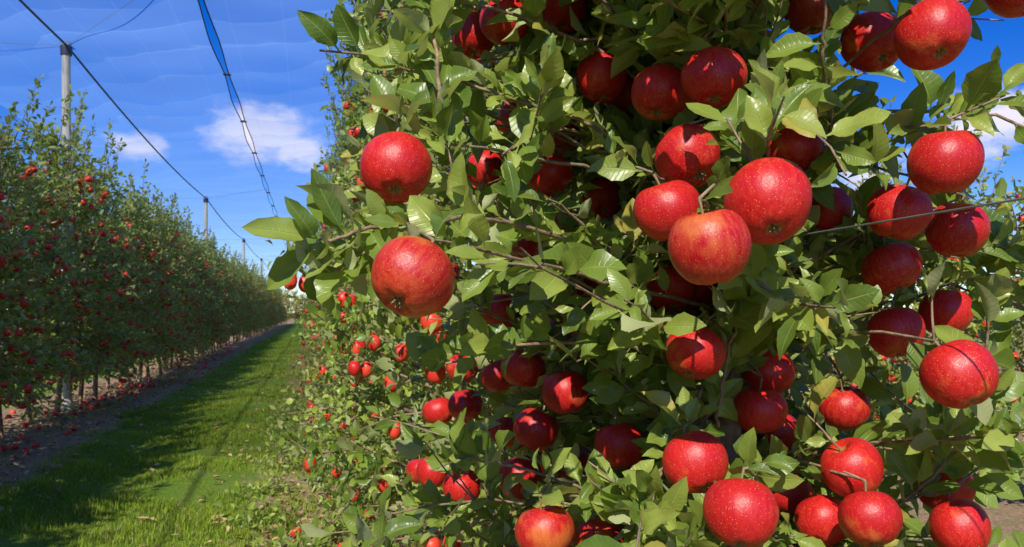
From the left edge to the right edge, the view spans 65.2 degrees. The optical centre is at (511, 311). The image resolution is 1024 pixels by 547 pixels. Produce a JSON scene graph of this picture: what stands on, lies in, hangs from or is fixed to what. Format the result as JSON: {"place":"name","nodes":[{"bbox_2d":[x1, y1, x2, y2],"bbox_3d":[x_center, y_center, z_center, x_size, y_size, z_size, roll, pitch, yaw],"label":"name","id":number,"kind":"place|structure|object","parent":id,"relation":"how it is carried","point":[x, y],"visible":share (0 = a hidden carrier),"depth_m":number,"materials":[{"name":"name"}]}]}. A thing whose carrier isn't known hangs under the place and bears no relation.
{"place":"outdoors","nodes":[
{"label":"outdoors","id":0,"kind":"place"},
{"bbox_2d":[0,337,375,546],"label":"grass","id":1,"kind":"structure","parent":0,"point":[87,467],"depth_m":6.97,"materials":[{"name":"plant"}]},
{"bbox_2d":[0,313,1023,546],"bbox_3d":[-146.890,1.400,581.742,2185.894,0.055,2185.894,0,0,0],"label":"ground","id":2,"kind":"structure","parent":0,"point":[1007,516],"depth_m":7.87,"materials":[{"name":"plant"}]},
{"bbox_2d":[0,186,52,407],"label":"apple tree","id":3,"kind":"object","parent":2,"relation":"on","point":[5,385],"visible":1,"depth_m":7.27,"materials":[{"name":"green plant"}]},
{"bbox_2d":[0,111,87,425],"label":"apple tree","id":4,"kind":"object","parent":2,"relation":"on","point":[5,369],"visible":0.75,"depth_m":8.14,"materials":[{"name":"green plant"}]},
{"bbox_2d":[0,73,94,437],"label":"apple tree","id":5,"kind":"object","parent":2,"relation":"on","point":[52,257],"visible":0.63,"depth_m":8.97,"materials":[{"name":"green plant"}]},
{"bbox_2d":[2,126,116,424],"bbox_3d":[-6.016,-0.444,9.945,2.004,3.695,1.703,0,0,-32],"label":"apple tree","id":6,"kind":"object","parent":2,"relation":"on","point":[48,202],"visible":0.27,"depth_m":9.98,"materials":[{"name":"green plant"}]},
{"bbox_2d":[60,40,72,411],"bbox_3d":[-6.244,-1.052,11.215,0.170,5.506,0.159,0,0,0],"label":"orchard post","id":7,"kind":"object","parent":2,"relation":"on","point":[66,51],"visible":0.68,"depth_m":11.16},
{"bbox_2d":[0,0,365,277],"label":"net support cable","id":8,"kind":"object","parent":7,"relation":"attached to","point":[74,54],"visible":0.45,"depth_m":12.53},
{"bbox_2d":[10,0,362,275],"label":"hail net","id":9,"kind":"object","parent":8,"relation":"attached to","point":[187,27],"visible":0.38,"depth_m":11.51,"materials":[{"name":"plastic"}]},
{"bbox_2d":[4,84,145,413],"bbox_3d":[-6.128,-0.859,10.925,2.224,4.526,2.114,0,0,22],"label":"apple tree","id":10,"kind":"object","parent":2,"relation":"on","point":[85,177],"visible":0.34,"depth_m":10.81,"materials":[{"name":"green plant"}]},
{"bbox_2d":[10,130,156,404],"bbox_3d":[-6.323,-0.616,11.761,2.041,4.038,1.971,0,0,39],"label":"apple tree","id":11,"kind":"object","parent":2,"relation":"on","point":[106,283],"visible":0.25,"depth_m":11.78,"materials":[{"name":"green plant"}]},
{"bbox_2d":[22,117,159,399],"bbox_3d":[-6.753,-0.807,12.658,2.115,4.425,2.060,0,0,20],"label":"apple tree","id":12,"kind":"object","parent":2,"relation":"on","point":[125,240],"visible":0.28,"depth_m":12.75,"materials":[{"name":"green plant"}]},
{"bbox_2d":[51,183,169,393],"bbox_3d":[-6.910,-0.409,13.690,1.945,3.624,1.653,0,0,-17],"label":"apple tree","id":13,"kind":"object","parent":2,"relation":"on","point":[107,387],"visible":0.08,"depth_m":13.79,"materials":[{"name":"green plant"}]},
{"bbox_2d":[105,167,185,387],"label":"apple tree","id":14,"kind":"object","parent":2,"relation":"on","point":[145,250],"visible":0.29,"depth_m":14.78,"materials":[{"name":"green plant"}]},
{"bbox_2d":[117,158,199,382],"bbox_3d":[-7.236,-0.784,15.627,2.185,4.375,2.111,0,0,-11],"label":"apple tree","id":15,"kind":"object","parent":2,"relation":"on","point":[170,328],"visible":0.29,"depth_m":15.62,"materials":[{"name":"green plant"}]},
{"bbox_2d":[0,346,326,536],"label":"fallen apples","id":16,"kind":"object","parent":2,"relation":"on","point":[15,446],"visible":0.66,"depth_m":11.36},
{"bbox_2d":[126,183,206,378],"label":"apple tree","id":17,"kind":"object","parent":2,"relation":"on","point":[162,306],"visible":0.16,"depth_m":16.74,"materials":[{"name":"green plant"}]},
{"bbox_2d":[136,199,212,369],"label":"apple tree","id":18,"kind":"object","parent":2,"relation":"on","point":[192,285],"visible":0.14,"depth_m":19.50,"materials":[{"name":"green plant"}]},
{"bbox_2d":[150,185,205,375],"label":"apple tree","id":19,"kind":"object","parent":2,"relation":"on","point":[170,229],"visible":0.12,"depth_m":17.81,"materials":[{"name":"green plant"}]},
{"bbox_2d":[150,194,210,371],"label":"apple tree","id":20,"kind":"object","parent":2,"relation":"on","point":[190,307],"visible":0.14,"depth_m":18.72,"materials":[{"name":"green plant"}]},
{"bbox_2d":[168,212,219,364],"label":"apple tree","id":21,"kind":"object","parent":2,"relation":"on","point":[195,284],"visible":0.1,"depth_m":20.73,"materials":[{"name":"green plant"}]},
{"bbox_2d":[173,220,228,362],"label":"apple tree","id":22,"kind":"object","parent":2,"relation":"on","point":[196,251],"visible":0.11,"depth_m":21.65,"materials":[{"name":"green plant"}]},
{"bbox_2d":[180,206,231,356],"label":"apple tree","id":23,"kind":"object","parent":2,"relation":"on","point":[208,284],"visible":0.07,"depth_m":23.59,"materials":[{"name":"green plant"}]},
{"bbox_2d":[182,221,233,360],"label":"apple tree","id":24,"kind":"object","parent":2,"relation":"on","point":[213,327],"visible":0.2,"depth_m":22.60,"materials":[{"name":"green plant"}]},
{"bbox_2d":[197,235,232,355],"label":"apple tree","id":25,"kind":"object","parent":2,"relation":"on","point":[216,269],"visible":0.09,"depth_m":25.51,"materials":[{"name":"green plant"}]},
{"bbox_2d":[195,224,238,339],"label":"apple tree","id":26,"kind":"object","parent":2,"relation":"on","point":[209,241],"visible":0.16,"depth_m":26.50,"materials":[{"name":"green plant"}]},
{"bbox_2d":[0,350,444,546],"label":"leaf litter","id":27,"kind":"object","parent":2,"relation":"on","point":[152,518],"visible":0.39,"depth_m":9.69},
{"bbox_2d":[208,232,239,352],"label":"apple tree","id":28,"kind":"object","parent":2,"relation":"on","point":[225,283],"visible":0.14,"depth_m":27.52,"materials":[{"name":"green plant"}]},
{"bbox_2d":[213,242,240,350],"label":"apple tree","id":29,"kind":"object","parent":2,"relation":"on","point":[232,328],"visible":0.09,"depth_m":28.40,"materials":[{"name":"green plant"}]},
{"bbox_2d":[216,246,245,349],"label":"apple tree","id":30,"kind":"object","parent":2,"relation":"on","point":[231,285],"visible":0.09,"depth_m":29.20,"materials":[{"name":"green plant"}]},
{"bbox_2d":[214,250,248,348],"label":"apple tree","id":31,"kind":"object","parent":2,"relation":"on","point":[242,319],"visible":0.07,"depth_m":30.31,"materials":[{"name":"green plant"}]},
{"bbox_2d":[227,245,254,343],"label":"apple tree","id":32,"kind":"object","parent":2,"relation":"on","point":[241,290],"visible":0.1,"depth_m":35.25,"materials":[{"name":"green plant"}]},
{"bbox_2d":[227,255,257,342],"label":"apple tree","id":33,"kind":"object","parent":2,"relation":"on","point":[248,306],"visible":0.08,"depth_m":36.16,"materials":[{"name":"green plant"}]},
{"bbox_2d":[232,251,287,341],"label":"distant apple tree row","id":34,"kind":"object","parent":2,"relation":"on","point":[270,308],"visible":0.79,"depth_m":48.74,"materials":[{"name":"green plant"}]},
{"bbox_2d":[212,392,375,546],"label":"weeds","id":35,"kind":"object","parent":2,"relation":"on","point":[270,511],"visible":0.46,"depth_m":5.82,"materials":[{"name":"green plant"}]},
{"bbox_2d":[281,286,308,323],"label":"distant apple tree row","id":36,"kind":"object","parent":2,"relation":"on","point":[295,308],"visible":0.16,"depth_m":90.97,"materials":[{"name":"green plant"}]},
{"bbox_2d":[293,125,338,382],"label":"apple tree","id":37,"kind":"object","parent":2,"relation":"on","point":[323,227],"visible":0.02,"depth_m":12.84,"materials":[{"name":"green plant"}]},
{"bbox_2d":[293,103,341,394],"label":"apple tree","id":38,"kind":"object","parent":2,"relation":"on","point":[335,149],"visible":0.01,"depth_m":11.67,"materials":[{"name":"green plant"}]},
{"bbox_2d":[292,41,421,448],"bbox_3d":[-1.522,-0.576,8.059,1.428,4.227,1.596,0,0,-33],"label":"apple tree","id":39,"kind":"object","parent":2,"relation":"on","point":[344,145],"visible":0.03,"depth_m":7.90,"materials":[{"name":"green plant"}]},
{"bbox_2d":[292,70,422,431],"bbox_3d":[-1.670,-0.754,8.923,1.384,4.318,1.578,0,0,27],"label":"apple tree","id":40,"kind":"object","parent":2,"relation":"on","point":[326,230],"visible":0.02,"depth_m":8.81,"materials":[{"name":"green plant"}]},
{"bbox_2d":[263,0,481,545],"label":"apple tree","id":41,"kind":"object","parent":2,"relation":"on","point":[353,131],"visible":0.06,"depth_m":5.04,"materials":[{"name":"green plant"}]},
{"bbox_2d":[304,0,450,442],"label":"apple tree","id":42,"kind":"object","parent":2,"relation":"on","point":[326,118],"visible":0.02,"depth_m":6.79,"materials":[{"name":"green plant"}]},
{"bbox_2d":[265,0,493,546],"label":"apple tree","id":43,"kind":"object","parent":2,"relation":"on","point":[345,297],"visible":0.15,"depth_m":3.88,"materials":[{"name":"green plant"}]},
{"bbox_2d":[288,0,483,498],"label":"apple tree","id":44,"kind":"object","parent":2,"relation":"on","point":[322,369],"visible":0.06,"depth_m":5.95,"materials":[{"name":"green plant"}]},
{"bbox_2d":[339,0,550,546],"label":"apple tree","id":45,"kind":"object","parent":2,"relation":"on","point":[357,370],"visible":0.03,"depth_m":3.31,"materials":[{"name":"green plant"}]},
{"bbox_2d":[319,0,666,546],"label":"apple tree","id":46,"kind":"object","parent":2,"relation":"on","point":[397,401],"visible":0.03,"depth_m":2.22,"materials":[{"name":"green plant"}]},
{"bbox_2d":[406,455,420,483],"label":"red apple","id":47,"kind":"object","parent":46,"relation":"attached to","point":[411,467],"visible":0.33,"depth_m":1.99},
{"bbox_2d":[416,452,447,486],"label":"red apple","id":48,"kind":"object","parent":46,"relation":"attached to","point":[424,473],"visible":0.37,"depth_m":1.87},
{"bbox_2d":[446,351,477,382],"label":"red apple","id":49,"kind":"object","parent":46,"relation":"hanging from","point":[450,368],"visible":0.41,"depth_m":1.93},
{"bbox_2d":[487,416,514,446],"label":"red apple","id":50,"kind":"object","parent":46,"relation":"attached to","point":[507,423],"visible":0.38,"depth_m":1.77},
{"bbox_2d":[242,0,1023,546],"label":"apple tree","id":51,"kind":"object","parent":2,"relation":"on","point":[806,304],"visible":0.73,"depth_m":1.02,"materials":[{"name":"green plant"}]},
{"bbox_2d":[360,131,432,202],"bbox_3d":[-0.130,-0.165,0.893,0.080,0.082,0.080,-19,-37,22],"label":"red apple","id":52,"kind":"object","parent":51,"relation":"attached to","point":[396,166],"visible":0.95,"depth_m":0.86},
{"bbox_2d":[371,236,454,316],"bbox_3d":[-0.092,-0.033,0.743,0.077,0.076,0.080,0,0,36],"label":"red apple","id":53,"kind":"object","parent":51,"relation":"hanging from","point":[412,276],"visible":1,"depth_m":0.71,"materials":[{"name":"food"}]},
{"bbox_2d":[422,393,452,423],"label":"red apple","id":54,"kind":"object","parent":51,"relation":"hanging from","point":[434,410],"visible":0.74,"depth_m":1.82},
{"bbox_2d":[443,470,480,500],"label":"red apple","id":55,"kind":"object","parent":51,"relation":"hanging from","point":[454,489],"visible":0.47,"depth_m":1.57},
{"bbox_2d":[448,384,482,420],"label":"red apple","id":56,"kind":"object","parent":51,"relation":"hanging from","point":[459,401],"visible":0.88,"depth_m":1.69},
{"bbox_2d":[451,10,493,58],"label":"red apple","id":57,"kind":"object","parent":51,"relation":"hanging from","point":[472,40],"visible":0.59,"depth_m":1.27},
{"bbox_2d":[466,149,502,187],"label":"red apple","id":58,"kind":"object","parent":51,"relation":"hanging from","point":[493,159],"visible":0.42,"depth_m":1.42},
{"bbox_2d":[480,359,513,392],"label":"red apple","id":59,"kind":"object","parent":51,"relation":"hanging from","point":[492,378],"visible":0.73,"depth_m":1.57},
{"bbox_2d":[482,288,519,326],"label":"red apple","id":60,"kind":"object","parent":51,"relation":"attached to","point":[499,308],"visible":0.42,"depth_m":1.47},
{"bbox_2d":[479,0,528,44],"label":"red apple","id":61,"kind":"object","parent":51,"relation":"attached to","point":[496,33],"visible":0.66,"depth_m":1.18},
{"bbox_2d":[499,98,531,130],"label":"red apple","id":62,"kind":"object","parent":51,"relation":"hanging from","point":[505,116],"visible":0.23,"depth_m":1.59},
{"bbox_2d":[497,450,542,499],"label":"red apple","id":63,"kind":"object","parent":51,"relation":"hanging from","point":[516,489],"visible":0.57,"depth_m":1.37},
{"bbox_2d":[501,346,545,386],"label":"red apple","id":64,"kind":"object","parent":51,"relation":"attached to","point":[523,372],"visible":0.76,"depth_m":1.39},
{"bbox_2d":[512,239,542,257],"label":"red apple","id":65,"kind":"object","parent":51,"relation":"hanging from","point":[530,248],"visible":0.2,"depth_m":1.72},
{"bbox_2d":[513,405,557,450],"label":"red apple","id":66,"kind":"object","parent":51,"relation":"hanging from","point":[534,429],"visible":0.98,"depth_m":1.33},
{"bbox_2d":[515,497,574,546],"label":"red apple","id":67,"kind":"object","parent":51,"relation":"hanging from","point":[548,526],"visible":1,"depth_m":1.02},
{"bbox_2d":[528,154,571,194],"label":"red apple","id":68,"kind":"object","parent":51,"relation":"hanging from","point":[548,178],"visible":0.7,"depth_m":1.25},
{"bbox_2d":[541,0,586,33],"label":"red apple","id":69,"kind":"object","parent":51,"relation":"attached to","point":[554,13],"visible":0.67,"depth_m":1.23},
{"bbox_2d":[542,364,587,413],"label":"red apple","id":70,"kind":"object","parent":51,"relation":"hanging from","point":[563,392],"visible":0.98,"depth_m":1.27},
{"bbox_2d":[553,119,580,153],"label":"red apple","id":71,"kind":"object","parent":51,"relation":"hanging from","point":[558,142],"visible":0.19,"depth_m":1.42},
{"bbox_2d":[550,446,589,480],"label":"red apple","id":72,"kind":"object","parent":51,"relation":"attached to","point":[584,455],"visible":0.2,"depth_m":1.48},
{"bbox_2d":[574,515,623,546],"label":"red apple","id":73,"kind":"object","parent":51,"relation":"hanging from","point":[589,529],"visible":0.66,"depth_m":1.18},
{"bbox_2d":[582,177,620,218],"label":"red apple","id":74,"kind":"object","parent":51,"relation":"hanging from","point":[605,199],"visible":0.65,"depth_m":1.37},
{"bbox_2d":[577,48,627,103],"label":"red apple","id":75,"kind":"object","parent":51,"relation":"attached to","point":[597,83],"visible":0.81,"depth_m":1.17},
{"bbox_2d":[594,415,643,468],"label":"red apple","id":76,"kind":"object","parent":51,"relation":"hanging from","point":[615,446],"visible":0.89,"depth_m":1.19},
{"bbox_2d":[608,71,633,118],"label":"red apple","id":77,"kind":"object","parent":51,"relation":"attached to","point":[622,100],"visible":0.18,"depth_m":1.27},
{"bbox_2d":[631,63,689,120],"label":"red apple","id":78,"kind":"object","parent":51,"relation":"hanging from","point":[658,93],"visible":0.88,"depth_m":1.03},
{"bbox_2d":[633,174,702,240],"bbox_3d":[0.177,-0.122,0.920,0.078,0.078,0.077,-18,3,-32],"label":"red apple","id":79,"kind":"object","parent":51,"relation":"hanging from","point":[659,210],"visible":0.71,"depth_m":0.89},
{"bbox_2d":[646,262,694,310],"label":"red apple","id":80,"kind":"object","parent":51,"relation":"attached to","point":[680,286],"visible":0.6,"depth_m":1.18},
{"bbox_2d":[654,124,719,188],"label":"red apple","id":81,"kind":"object","parent":51,"relation":"hanging from","point":[684,152],"visible":0.89,"depth_m":0.94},
{"bbox_2d":[662,427,728,494],"bbox_3d":[0.221,0.178,0.973,0.079,0.082,0.075,-13,-34,-4],"label":"red apple","id":82,"kind":"object","parent":51,"relation":"hanging from","point":[699,460],"visible":0.83,"depth_m":0.94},
{"bbox_2d":[665,320,725,379],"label":"red apple","id":83,"kind":"object","parent":51,"relation":"hanging from","point":[699,354],"visible":0.88,"depth_m":0.99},
{"bbox_2d":[684,283,717,309],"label":"red apple","id":84,"kind":"object","parent":51,"relation":"attached to","point":[703,294],"visible":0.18,"depth_m":1.25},
{"bbox_2d":[668,198,751,284],"bbox_3d":[0.185,-0.068,0.754,0.077,0.082,0.074,-10,8,21],"label":"red apple","id":85,"kind":"object","parent":51,"relation":"hanging from","point":[711,247],"visible":1,"depth_m":0.73,"materials":[{"name":"food"}]},
{"bbox_2d":[681,46,747,107],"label":"red apple","id":86,"kind":"object","parent":51,"relation":"hanging from","point":[715,76],"visible":0.91,"depth_m":0.95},
{"bbox_2d":[703,467,778,546],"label":"red apple","id":87,"kind":"object","parent":51,"relation":"attached to","point":[741,512],"visible":1,"depth_m":0.83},
{"bbox_2d":[485,93,1023,236],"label":"trellis wire","id":88,"kind":"object","parent":51,"relation":"attached to","point":[981,205],"depth_m":0.84,"materials":[{"name":"grey"}]},
{"bbox_2d":[733,378,787,433],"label":"red apple","id":89,"kind":"object","parent":51,"relation":"hanging from","point":[760,410],"visible":0.91,"depth_m":1.09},
{"bbox_2d":[724,157,811,244],"bbox_3d":[0.256,-0.110,0.801,0.084,0.085,0.084,0,0,-5],"label":"red apple","id":90,"kind":"object","parent":51,"relation":"hanging from","point":[768,200],"visible":0.91,"depth_m":0.77,"materials":[{"name":"food"}]},
{"bbox_2d":[743,349,794,392],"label":"red apple","id":91,"kind":"object","parent":51,"relation":"hanging from","point":[777,374],"visible":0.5,"depth_m":1.17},
{"bbox_2d":[756,414,796,450],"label":"red apple","id":92,"kind":"object","parent":51,"relation":"attached to","point":[784,433],"visible":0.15,"depth_m":1.27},
{"bbox_2d":[764,472,813,513],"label":"red apple","id":93,"kind":"object","parent":51,"relation":"attached to","point":[788,501],"visible":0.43,"depth_m":1.17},
{"bbox_2d":[766,127,823,170],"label":"red apple","id":94,"kind":"object","parent":51,"relation":"attached to","point":[798,149],"visible":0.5,"depth_m":1.07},
{"bbox_2d":[784,0,831,34],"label":"red apple","id":95,"kind":"object","parent":51,"relation":"hanging from","point":[805,17],"visible":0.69,"depth_m":1.13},
{"bbox_2d":[794,491,846,545],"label":"red apple","id":96,"kind":"object","parent":51,"relation":"attached to","point":[815,516],"visible":0.73,"depth_m":1.05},
{"bbox_2d":[812,187,853,232],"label":"red apple","id":97,"kind":"object","parent":51,"relation":"attached to","point":[829,218],"visible":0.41,"depth_m":1.17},
{"bbox_2d":[819,379,870,430],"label":"red apple","id":98,"kind":"object","parent":51,"relation":"hanging from","point":[842,408],"visible":0.87,"depth_m":1.22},
{"bbox_2d":[819,437,883,496],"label":"red apple","id":99,"kind":"object","parent":51,"relation":"hanging from","point":[860,457],"visible":0.88,"depth_m":1.02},
{"bbox_2d":[840,11,898,71],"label":"red apple","id":100,"kind":"object","parent":51,"relation":"hanging from","point":[860,31],"visible":0.79,"depth_m":1.02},
{"bbox_2d":[837,481,902,546],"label":"red apple","id":101,"kind":"object","parent":51,"relation":"hanging from","point":[868,518],"visible":1,"depth_m":0.94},
{"bbox_2d":[861,237,922,292],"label":"red apple","id":102,"kind":"object","parent":51,"relation":"hanging from","point":[891,267],"visible":0.96,"depth_m":1.09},
{"bbox_2d":[866,300,925,357],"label":"red apple","id":103,"kind":"object","parent":51,"relation":"hanging from","point":[905,320],"visible":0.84,"depth_m":1.12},
{"bbox_2d":[866,177,932,239],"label":"red apple","id":104,"kind":"object","parent":51,"relation":"hanging from","point":[892,201],"visible":0.94,"depth_m":0.99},
{"bbox_2d":[894,0,971,70],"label":"red apple","id":105,"kind":"object","parent":51,"relation":"hanging from","point":[931,34],"visible":1,"depth_m":0.88,"materials":[{"name":"food"}]},
{"bbox_2d":[906,125,984,193],"bbox_3d":[0.498,-0.179,0.920,0.080,0.086,0.080,-5,5,-5],"label":"red apple","id":106,"kind":"object","parent":51,"relation":"hanging from","point":[947,162],"visible":1,"depth_m":0.89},
{"bbox_2d":[918,282,973,333],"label":"red apple","id":107,"kind":"object","parent":51,"relation":"hanging from","point":[952,308],"visible":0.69,"depth_m":1.17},
{"bbox_2d":[917,456,975,508],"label":"red apple","id":108,"kind":"object","parent":51,"relation":"hanging from","point":[964,492],"visible":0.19,"depth_m":1.09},
{"bbox_2d":[925,196,990,257],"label":"red apple","id":109,"kind":"object","parent":51,"relation":"hanging from","point":[962,233],"visible":0.9,"depth_m":1.05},
{"bbox_2d":[919,339,998,408],"bbox_3d":[0.502,0.065,0.903,0.080,0.082,0.076,-11,-31,-9],"label":"red apple","id":110,"kind":"object","parent":51,"relation":"hanging from","point":[960,374],"visible":1,"depth_m":0.88,"materials":[{"name":"food"}]},
{"bbox_2d":[928,493,991,546],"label":"red apple","id":111,"kind":"object","parent":51,"relation":"attached to","point":[960,523],"visible":1,"depth_m":0.99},
{"bbox_2d":[983,0,1023,17],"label":"red apple","id":112,"kind":"object","parent":51,"relation":"hanging from","point":[1008,8],"visible":1,"depth_m":0.97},
{"bbox_2d":[512,89,1023,460],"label":"distant apple tree row","id":113,"kind":"object","parent":2,"relation":"on","point":[1017,335],"visible":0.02,"depth_m":6.58,"materials":[{"name":"green plant"}]},
{"bbox_2d":[0,0,1023,312],"label":"sky","id":114,"kind":"structure","parent":0,"point":[274,77],"materials":[{"name":"blue"}]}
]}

